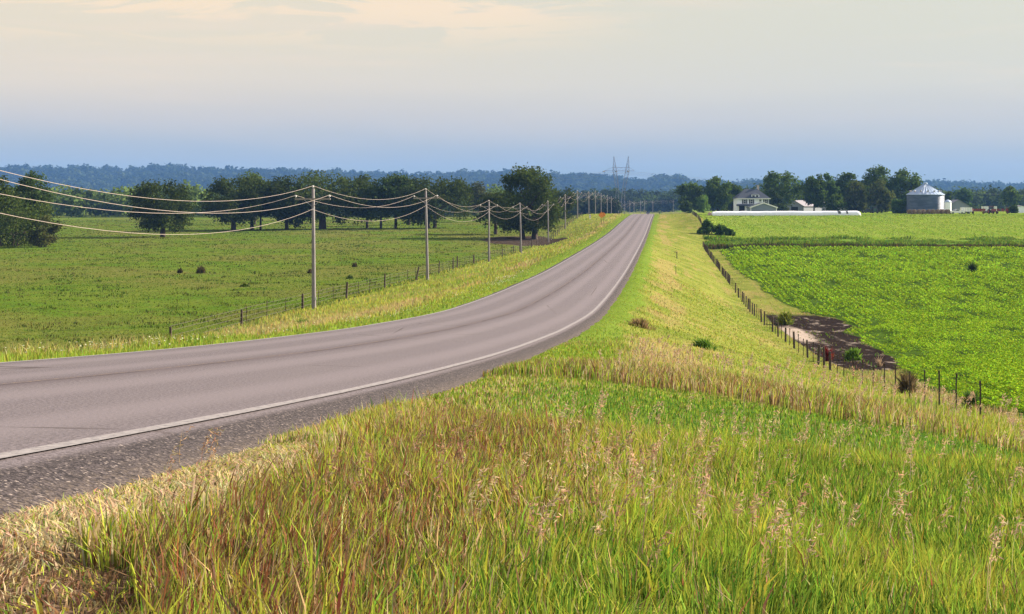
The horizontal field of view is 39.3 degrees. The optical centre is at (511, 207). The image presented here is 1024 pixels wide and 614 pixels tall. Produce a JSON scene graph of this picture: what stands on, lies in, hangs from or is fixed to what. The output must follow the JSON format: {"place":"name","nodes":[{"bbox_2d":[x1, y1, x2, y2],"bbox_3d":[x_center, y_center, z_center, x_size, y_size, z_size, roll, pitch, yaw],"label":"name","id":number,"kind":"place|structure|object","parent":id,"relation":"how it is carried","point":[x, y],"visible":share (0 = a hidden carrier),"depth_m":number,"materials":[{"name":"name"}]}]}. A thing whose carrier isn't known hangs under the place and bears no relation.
{"place":"outdoors","nodes":[
{"label":"outdoors","id":0,"kind":"place"},
{"bbox_2d":[0,214,654,517],"bbox_3d":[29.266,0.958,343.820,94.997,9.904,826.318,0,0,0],"label":"road","id":1,"kind":"structure","parent":0,"point":[48,401],"depth_m":17.58,"materials":[{"name":"asphalt"}]},
{"bbox_2d":[0,215,630,362],"bbox_3d":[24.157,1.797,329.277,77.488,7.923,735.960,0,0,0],"label":"road edge line","id":2,"kind":"object","parent":1,"relation":"on","point":[323,331],"visible":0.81,"depth_m":44.38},
{"bbox_2d":[0,215,652,457],"bbox_3d":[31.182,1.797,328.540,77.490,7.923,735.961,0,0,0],"label":"road edge line","id":3,"kind":"object","parent":1,"relation":"on","point":[70,443],"visible":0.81,"depth_m":11.35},
{"bbox_2d":[0,208,1023,613],"bbox_3d":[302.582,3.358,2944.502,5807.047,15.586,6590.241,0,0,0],"label":"ground","id":4,"kind":"structure","parent":0,"point":[706,274],"depth_m":158.86,"materials":[{"name":"plant"}]},
{"bbox_2d":[0,175,21,221],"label":"tall tree","id":5,"kind":"object","parent":4,"relation":"on","point":[5,189],"visible":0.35,"depth_m":285.23,"materials":[{"name":"green plant"}]},
{"bbox_2d":[0,187,68,246],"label":"bushy tree","id":6,"kind":"object","parent":4,"relation":"on","point":[6,224],"visible":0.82,"depth_m":278.71,"materials":[{"name":"green plant"}]},
{"bbox_2d":[12,169,56,220],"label":"tall tree","id":7,"kind":"object","parent":4,"relation":"on","point":[34,194],"visible":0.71,"depth_m":291.13,"materials":[{"name":"green plant"}]},
{"bbox_2d":[24,215,64,246],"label":"bush","id":8,"kind":"object","parent":4,"relation":"on","point":[45,238],"visible":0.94,"depth_m":275.55,"materials":[{"name":"green plant"}]},
{"bbox_2d":[126,174,196,236],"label":"oak tree","id":9,"kind":"object","parent":4,"relation":"on","point":[157,219],"visible":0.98,"depth_m":333.96,"materials":[{"name":"green plant"}]},
{"bbox_2d":[195,265,205,272],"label":"weed clump","id":10,"kind":"object","parent":4,"relation":"on","point":[201,269],"visible":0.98,"depth_m":185.49,"materials":[{"name":"brown plant"}]},
{"bbox_2d":[193,175,267,230],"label":"oak tree","id":11,"kind":"object","parent":4,"relation":"on","point":[230,214],"visible":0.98,"depth_m":389.10,"materials":[{"name":"green plant"}]},
{"bbox_2d":[228,171,278,229],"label":"oak tree","id":12,"kind":"object","parent":4,"relation":"on","point":[256,178],"visible":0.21,"depth_m":400.92,"materials":[{"name":"green plant"}]},
{"bbox_2d":[246,169,262,224],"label":"tall tree","id":13,"kind":"object","parent":4,"relation":"on","point":[249,172],"visible":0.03,"depth_m":469.72,"materials":[{"name":"green plant"}]},
{"bbox_2d":[0,281,517,361],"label":"verge grass","id":14,"kind":"structure","parent":4,"relation":"on","point":[326,319],"depth_m":59.68,"materials":[{"name":"plant"}]},
{"bbox_2d":[10,179,513,216],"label":"pasture wood","id":15,"kind":"object","parent":4,"relation":"on","point":[114,198],"visible":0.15,"depth_m":647.46,"materials":[{"name":"green plant"}]},
{"bbox_2d":[248,182,275,229],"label":"oak tree","id":16,"kind":"object","parent":4,"relation":"on","point":[264,203],"visible":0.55,"depth_m":395.79,"materials":[{"name":"green plant"}]},
{"bbox_2d":[5,270,522,352],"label":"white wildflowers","id":17,"kind":"object","parent":4,"relation":"on","point":[274,328],"visible":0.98,"depth_m":38.18,"materials":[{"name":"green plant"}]},
{"bbox_2d":[264,174,310,229],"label":"oak tree","id":18,"kind":"object","parent":4,"relation":"on","point":[280,187],"visible":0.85,"depth_m":395.31,"materials":[{"name":"green plant"}]},
{"bbox_2d":[0,214,584,353],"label":"pasture turf","id":19,"kind":"structure","parent":4,"relation":"on","point":[212,279],"depth_m":198.33,"materials":[{"name":"green plant"}]},
{"bbox_2d":[165,392,427,480],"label":"seed stalks","id":20,"kind":"object","parent":4,"relation":"on","point":[214,445],"visible":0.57,"depth_m":7.67,"materials":[{"name":"brown plant"}]},
{"bbox_2d":[163,391,431,486],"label":"seed heads","id":21,"kind":"object","parent":4,"relation":"on","point":[213,449],"visible":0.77,"depth_m":7.43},
{"bbox_2d":[295,185,330,310],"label":"utility pole","id":22,"kind":"object","parent":4,"relation":"on","point":[313,256],"visible":0.97,"depth_m":106.88,"materials":[{"name":"wood"}]},
{"bbox_2d":[272,169,372,228],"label":"oak tree","id":23,"kind":"object","parent":4,"relation":"on","point":[346,189],"visible":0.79,"depth_m":399.86,"materials":[{"name":"green plant"}]},
{"bbox_2d":[345,173,380,227],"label":"oak tree","id":24,"kind":"object","parent":4,"relation":"on","point":[365,177],"visible":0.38,"depth_m":406.54,"materials":[{"name":"green plant"}]},
{"bbox_2d":[169,215,581,336],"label":"wire fence","id":25,"kind":"object","parent":4,"relation":"on","point":[302,303],"visible":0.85,"depth_m":129.15,"materials":[{"name":"metal"}]},
{"bbox_2d":[358,175,400,227],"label":"oak tree","id":26,"kind":"object","parent":4,"relation":"on","point":[387,191],"visible":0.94,"depth_m":401.96,"materials":[{"name":"green plant"}]},
{"bbox_2d":[369,171,420,227],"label":"oak tree","id":27,"kind":"object","parent":4,"relation":"on","point":[396,179],"visible":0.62,"depth_m":403.84,"materials":[{"name":"green plant"}]},
{"bbox_2d":[392,174,427,224],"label":"oak tree","id":28,"kind":"object","parent":4,"relation":"on","point":[416,181],"visible":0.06,"depth_m":439.68,"materials":[{"name":"green plant"}]},
{"bbox_2d":[413,189,437,279],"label":"utility pole","id":29,"kind":"object","parent":4,"relation":"on","point":[426,242],"visible":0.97,"depth_m":156.89,"materials":[{"name":"wood"}]},
{"bbox_2d":[2,194,624,213],"bbox_3d":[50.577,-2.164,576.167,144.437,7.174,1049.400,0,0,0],"label":"power line","id":30,"kind":"object","parent":29,"relation":"attached to","point":[217,211],"visible":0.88,"depth_m":84.47,"materials":[{"name":"metal"}]},
{"bbox_2d":[396,174,476,227],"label":"oak tree","id":31,"kind":"object","parent":4,"relation":"on","point":[459,188],"visible":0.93,"depth_m":400.00,"materials":[{"name":"green plant"}]},
{"bbox_2d":[267,213,629,316],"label":"verge grass","id":32,"kind":"structure","parent":4,"relation":"on","point":[467,281],"depth_m":160.66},
{"bbox_2d":[466,181,491,220],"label":"tall tree","id":33,"kind":"object","parent":4,"relation":"on","point":[480,191],"visible":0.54,"depth_m":473.67,"materials":[{"name":"green plant"}]},
{"bbox_2d":[480,201,497,261],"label":"utility pole","id":34,"kind":"object","parent":4,"relation":"on","point":[488,206],"visible":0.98,"depth_m":213.89,"materials":[{"name":"wood"}]},
{"bbox_2d":[471,189,512,233],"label":"oak tree","id":35,"kind":"object","parent":4,"relation":"on","point":[494,196],"visible":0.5,"depth_m":360.95,"materials":[{"name":"green plant"}]},
{"bbox_2d":[0,388,1023,613],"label":"verge grass","id":36,"kind":"structure","parent":4,"relation":"on","point":[262,515],"depth_m":6.26,"materials":[{"name":"plant"}]},
{"bbox_2d":[513,204,521,253],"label":"utility pole","id":37,"kind":"object","parent":4,"relation":"on","point":[520,228],"visible":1,"depth_m":261.89,"materials":[{"name":"wood"}]},
{"bbox_2d":[490,162,566,238],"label":"oak tree","id":38,"kind":"object","parent":4,"relation":"on","point":[534,182],"visible":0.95,"depth_m":336.27,"materials":[{"name":"green plant"}]},
{"bbox_2d":[542,202,553,241],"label":"utility pole","id":39,"kind":"object","parent":4,"relation":"on","point":[547,218],"visible":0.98,"depth_m":324.91,"materials":[{"name":"wood"}]},
{"bbox_2d":[0,170,612,210],"bbox_3d":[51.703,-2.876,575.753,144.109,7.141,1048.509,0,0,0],"label":"power line","id":40,"kind":"object","parent":39,"relation":"attached to","point":[231,200],"visible":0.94,"depth_m":79.34,"materials":[{"name":"metal"}]},
{"bbox_2d":[0,195,621,234],"bbox_3d":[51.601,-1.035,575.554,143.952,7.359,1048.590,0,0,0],"label":"power line","id":41,"kind":"object","parent":39,"relation":"attached to","point":[219,232],"visible":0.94,"depth_m":77.32,"materials":[{"name":"metal"}]},
{"bbox_2d":[0,179,652,212],"bbox_3d":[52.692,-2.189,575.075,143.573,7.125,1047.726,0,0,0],"label":"power line","id":42,"kind":"object","parent":39,"relation":"attached to","point":[238,212],"visible":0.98,"depth_m":72.27,"materials":[{"name":"metal"}]},
{"bbox_2d":[541,185,576,218],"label":"oak tree","id":43,"kind":"object","parent":4,"relation":"on","point":[571,202],"visible":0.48,"depth_m":449.88,"materials":[{"name":"green plant"}]},
{"bbox_2d":[326,407,798,594],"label":"seed stalks","id":44,"kind":"object","parent":4,"relation":"on","point":[575,493],"visible":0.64,"depth_m":6.69,"materials":[{"name":"beige plant"}]},
{"bbox_2d":[322,397,810,582],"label":"seed heads","id":45,"kind":"object","parent":44,"relation":"attached to","point":[564,475],"visible":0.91,"depth_m":6.69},
{"bbox_2d":[564,196,622,214],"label":"thicket","id":46,"kind":"object","parent":4,"relation":"on","point":[601,205],"visible":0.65,"depth_m":767.29,"materials":[{"name":"green plant"}]},
{"bbox_2d":[504,184,703,211],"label":"valley wood","id":47,"kind":"object","parent":4,"relation":"on","point":[660,200],"visible":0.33,"depth_m":1215.40,"materials":[{"name":"green plant"}]},
{"bbox_2d":[624,317,656,330],"bbox_3d":[5.493,5.003,61.283,1.521,0.673,1.510,0,0,0],"label":"weed clump","id":48,"kind":"object","parent":4,"relation":"on","point":[641,323],"visible":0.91,"depth_m":61.19,"materials":[{"name":"brown plant"}]},
{"bbox_2d":[678,200,692,212],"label":"bush","id":49,"kind":"object","parent":4,"relation":"on","point":[686,206],"visible":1,"depth_m":564.75,"materials":[{"name":"green plant"}]},
{"bbox_2d":[674,181,703,212],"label":"tree","id":50,"kind":"object","parent":4,"relation":"on","point":[692,191],"visible":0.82,"depth_m":582.01,"materials":[{"name":"green plant"}]},
{"bbox_2d":[355,339,1023,462],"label":"verge grass","id":51,"kind":"structure","parent":4,"relation":"on","point":[687,377],"depth_m":20.52,"materials":[{"name":"plant"}]},
{"bbox_2d":[696,195,710,212],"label":"tree","id":52,"kind":"object","parent":4,"relation":"on","point":[702,204],"visible":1,"depth_m":558.59,"materials":[{"name":"green plant"}]},
{"bbox_2d":[692,337,716,350],"bbox_3d":[7.801,5.540,58.182,1.234,0.630,1.133,0,0,0],"label":"weed clump","id":53,"kind":"object","parent":4,"relation":"on","point":[703,343],"visible":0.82,"depth_m":58.04,"materials":[{"name":"green plant"}]},
{"bbox_2d":[701,219,711,233],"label":"shrub","id":54,"kind":"object","parent":4,"relation":"on","point":[706,222],"visible":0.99,"depth_m":320.66,"materials":[{"name":"green plant"}]},
{"bbox_2d":[697,223,726,234],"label":"shrub","id":55,"kind":"object","parent":4,"relation":"on","point":[718,229],"visible":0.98,"depth_m":320.50,"materials":[{"name":"green plant"}]},
{"bbox_2d":[701,175,734,210],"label":"tree","id":56,"kind":"object","parent":4,"relation":"on","point":[716,193],"visible":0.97,"depth_m":577.10,"materials":[{"name":"green plant"}]},
{"bbox_2d":[638,214,808,316],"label":"verge grass","id":57,"kind":"structure","parent":4,"relation":"on","point":[697,263],"depth_m":197.16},
{"bbox_2d":[724,228,735,235],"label":"shrub","id":58,"kind":"object","parent":4,"relation":"on","point":[729,231],"visible":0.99,"depth_m":320.15,"materials":[{"name":"green plant"}]},
{"bbox_2d":[722,182,742,210],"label":"tree","id":59,"kind":"object","parent":4,"relation":"on","point":[735,190],"visible":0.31,"depth_m":582.63,"materials":[{"name":"green plant"}]},
{"bbox_2d":[469,394,1021,610],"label":"seed stalks","id":60,"kind":"object","parent":4,"relation":"on","point":[739,497],"visible":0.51,"depth_m":7.43,"materials":[{"name":"beige plant"}]},
{"bbox_2d":[467,388,1023,563],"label":"seed heads","id":61,"kind":"object","parent":60,"relation":"attached to","point":[598,530],"visible":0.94,"depth_m":7.55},
{"bbox_2d":[732,185,770,210],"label":"farmhouse","id":62,"kind":"object","parent":4,"relation":"on","point":[743,199],"visible":0.76,"depth_m":540.00,"materials":[{"name":"white"}]},
{"bbox_2d":[746,202,777,210],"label":"garage","id":63,"kind":"structure","parent":4,"relation":"on","point":[761,206],"depth_m":524.00,"materials":[{"name":"grey"}]},
{"bbox_2d":[768,188,791,210],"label":"conifer","id":64,"kind":"object","parent":4,"relation":"on","point":[776,200],"visible":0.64,"depth_m":545.25,"materials":[{"name":"green plant"}]},
{"bbox_2d":[759,170,805,204],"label":"tree","id":65,"kind":"object","parent":4,"relation":"on","point":[773,180],"visible":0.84,"depth_m":562.17,"materials":[{"name":"green plant"}]},
{"bbox_2d":[775,309,795,324],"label":"shrub","id":66,"kind":"object","parent":4,"relation":"on","point":[783,318],"visible":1,"depth_m":132.16,"materials":[{"name":"green plant"}]},
{"bbox_2d":[712,211,860,215],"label":"silage bag","id":67,"kind":"object","parent":4,"relation":"on","point":[764,213],"visible":0.98,"depth_m":468.67,"materials":[{"name":"white plastic"}]},
{"bbox_2d":[565,264,1022,423],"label":"verge grass","id":68,"kind":"structure","parent":4,"relation":"on","point":[833,377],"depth_m":67.77,"materials":[{"name":"plant"}]},
{"bbox_2d":[787,200,821,210],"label":"barn","id":69,"kind":"structure","parent":4,"relation":"on","point":[799,205],"depth_m":590.04,"materials":[{"name":"metal"}]},
{"bbox_2d":[601,336,1022,445],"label":"seed stalks","id":70,"kind":"object","parent":4,"relation":"on","point":[719,367],"visible":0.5,"depth_m":23.38,"materials":[{"name":"beige plant"}]},
{"bbox_2d":[599,333,1022,429],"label":"seed heads","id":71,"kind":"object","parent":70,"relation":"attached to","point":[1012,420],"visible":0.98,"depth_m":24.74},
{"bbox_2d":[800,173,827,210],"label":"tree","id":72,"kind":"object","parent":4,"relation":"on","point":[815,192],"visible":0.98,"depth_m":554.27,"materials":[{"name":"green plant"}]},
{"bbox_2d":[822,345,834,360],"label":"weed clump","id":73,"kind":"object","parent":4,"relation":"on","point":[827,354],"visible":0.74,"depth_m":92.04,"materials":[{"name":"red plant"}]},
{"bbox_2d":[822,172,840,207],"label":"tree","id":74,"kind":"object","parent":4,"relation":"on","point":[831,188],"visible":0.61,"depth_m":558.57,"materials":[{"name":"green plant"}]},
{"bbox_2d":[765,314,899,369],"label":"sparse crop","id":75,"kind":"object","parent":4,"relation":"on","point":[866,362],"visible":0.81,"depth_m":110.10,"materials":[{"name":"green plant"}]},
{"bbox_2d":[824,193,846,210],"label":"tree","id":76,"kind":"object","parent":4,"relation":"on","point":[835,203],"visible":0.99,"depth_m":544.05,"materials":[{"name":"green plant"}]},
{"bbox_2d":[703,241,980,415],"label":"wire fence","id":77,"kind":"object","parent":4,"relation":"on","point":[725,274],"visible":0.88,"depth_m":94.58,"materials":[{"name":"metal"}]},
{"bbox_2d":[833,171,869,200],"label":"tree","id":78,"kind":"object","parent":4,"relation":"on","point":[847,177],"visible":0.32,"depth_m":581.65,"materials":[{"name":"green plant"}]},
{"bbox_2d":[842,347,862,360],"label":"shrub","id":79,"kind":"object","parent":4,"relation":"on","point":[854,354],"visible":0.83,"depth_m":93.48,"materials":[{"name":"green plant"}]},
{"bbox_2d":[843,179,869,212],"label":"tree","id":80,"kind":"object","parent":4,"relation":"on","point":[856,199],"visible":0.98,"depth_m":554.23,"materials":[{"name":"green plant"}]},
{"bbox_2d":[697,214,1023,239],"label":"hay grass","id":81,"kind":"structure","parent":4,"relation":"on","point":[870,215],"depth_m":385.72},
{"bbox_2d":[703,234,1023,248],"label":"ditch weeds","id":82,"kind":"object","parent":4,"relation":"on","point":[833,241],"visible":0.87,"depth_m":288.10,"materials":[{"name":"green plant"}]},
{"bbox_2d":[703,183,1023,210],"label":"farm wood","id":83,"kind":"object","parent":4,"relation":"on","point":[984,197],"visible":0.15,"depth_m":922.24,"materials":[{"name":"green plant"}]},
{"bbox_2d":[861,209,875,212],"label":"pickup truck","id":84,"kind":"object","parent":4,"relation":"on","point":[866,210],"visible":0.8,"depth_m":544.12,"materials":[{"name":"paint"}]},
{"bbox_2d":[721,245,1023,410],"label":"bean crop","id":85,"kind":"object","parent":4,"relation":"on","point":[983,365],"visible":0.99,"depth_m":164.02,"materials":[{"name":"green plant"}]},
{"bbox_2d":[862,164,893,195],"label":"tree","id":86,"kind":"object","parent":4,"relation":"on","point":[875,174],"visible":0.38,"depth_m":587.16,"materials":[{"name":"green plant"}]},
{"bbox_2d":[876,354,882,365],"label":"weed clump","id":87,"kind":"object","parent":4,"relation":"on","point":[879,363],"visible":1,"depth_m":87.72,"materials":[{"name":"beige plant"}]},
{"bbox_2d":[866,179,896,212],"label":"tree","id":88,"kind":"object","parent":4,"relation":"on","point":[881,198],"visible":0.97,"depth_m":549.66,"materials":[{"name":"green plant"}]},
{"bbox_2d":[891,199,906,212],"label":"tree","id":89,"kind":"object","parent":4,"relation":"on","point":[898,206],"visible":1,"depth_m":533.06,"materials":[{"name":"green plant"}]},
{"bbox_2d":[886,167,924,207],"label":"tree","id":90,"kind":"object","parent":4,"relation":"on","point":[903,182],"visible":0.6,"depth_m":586.19,"materials":[{"name":"green plant"}]},
{"bbox_2d":[896,368,918,392],"bbox_3d":[17.378,7.618,62.909,1.504,1.173,1.447,0,0,0],"label":"weed clump","id":91,"kind":"object","parent":4,"relation":"on","point":[903,385],"visible":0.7,"depth_m":62.78,"materials":[{"name":"brown plant"}]},
{"bbox_2d":[906,183,944,213],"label":"grain bin","id":92,"kind":"object","parent":4,"relation":"on","point":[926,196],"visible":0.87,"depth_m":524.86,"materials":[{"name":"metal"}]},
{"bbox_2d":[944,200,950,210],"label":"silo","id":93,"kind":"object","parent":4,"relation":"on","point":[947,204],"visible":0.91,"depth_m":520.92,"materials":[{"name":"white"}]},
{"bbox_2d":[945,191,952,200],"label":"bush","id":94,"kind":"object","parent":4,"relation":"on","point":[949,194],"visible":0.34,"depth_m":639.47,"materials":[{"name":"green plant"}]},
{"bbox_2d":[950,209,964,213],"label":"pickup truck","id":95,"kind":"object","parent":4,"relation":"on","point":[956,211],"visible":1,"depth_m":508.18,"materials":[{"name":"white paint"}]},
{"bbox_2d":[951,200,968,210],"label":"shed","id":96,"kind":"structure","parent":4,"relation":"on","point":[956,204],"depth_m":580.00,"materials":[{"name":"metal"}]},
{"bbox_2d":[953,186,972,206],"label":"tree","id":97,"kind":"object","parent":4,"relation":"on","point":[964,195],"visible":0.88,"depth_m":758.43,"materials":[{"name":"green plant"}]},
{"bbox_2d":[960,207,971,213],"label":"box trailer","id":98,"kind":"object","parent":4,"relation":"on","point":[967,210],"visible":1,"depth_m":510.90,"materials":[{"name":"white paint"}]},
{"bbox_2d":[958,388,981,407],"bbox_3d":[16.390,6.821,51.214,0.926,0.829,0.980,0,0,0],"label":"weed clump","id":99,"kind":"object","parent":4,"relation":"on","point":[973,399],"visible":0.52,"depth_m":51.15,"materials":[{"name":"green plant"}]},
{"bbox_2d":[967,262,977,272],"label":"weed clump","id":100,"kind":"object","parent":4,"relation":"on","point":[972,266],"visible":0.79,"depth_m":210.93,"materials":[{"name":"green plant"}]},
{"bbox_2d":[972,207,985,213],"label":"farm implement","id":101,"kind":"object","parent":4,"relation":"on","point":[983,210],"visible":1,"depth_m":511.71,"materials":[{"name":"red paint"}]},
{"bbox_2d":[981,206,996,212],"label":"box trailer","id":102,"kind":"object","parent":4,"relation":"on","point":[987,208],"visible":0.38,"depth_m":538.90,"materials":[{"name":"white paint"}]},
{"bbox_2d":[987,206,997,213],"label":"tractor","id":103,"kind":"object","parent":4,"relation":"on","point":[992,210],"visible":1,"depth_m":514.89,"materials":[{"name":"red paint"}]},
{"bbox_2d":[1000,185,1022,205],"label":"tree","id":104,"kind":"object","parent":4,"relation":"on","point":[1010,196],"visible":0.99,"depth_m":697.88,"materials":[{"name":"green plant"}]},
{"bbox_2d":[1006,205,1018,212],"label":"bush","id":105,"kind":"object","parent":4,"relation":"on","point":[1013,209],"visible":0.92,"depth_m":526.87,"materials":[{"name":"green plant"}]},
{"bbox_2d":[1018,206,1023,212],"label":"shed","id":106,"kind":"structure","parent":4,"relation":"on","point":[1021,209],"depth_m":545.00,"materials":[{"name":"white"}]},
{"bbox_2d":[0,0,1023,184],"label":"sky","id":107,"kind":"structure","parent":0,"point":[732,90],"materials":[{"name":"blue"}]},
{"bbox_2d":[603,156,632,213],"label":"lattice tower","id":108,"kind":"structure","parent":0,"point":[617,180],"depth_m":1049.26,"materials":[{"name":"metal"}]},
{"bbox_3d":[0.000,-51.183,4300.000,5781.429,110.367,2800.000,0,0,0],"label":"hills","id":109,"kind":"structure","parent":0,"visible":0},
{"bbox_2d":[0,162,1023,193],"bbox_3d":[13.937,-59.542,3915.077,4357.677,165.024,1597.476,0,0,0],"label":"ridge forest","id":110,"kind":"object","parent":109,"relation":"on","point":[107,177],"visible":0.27,"depth_m":4054.58,"materials":[{"name":"green plant"}]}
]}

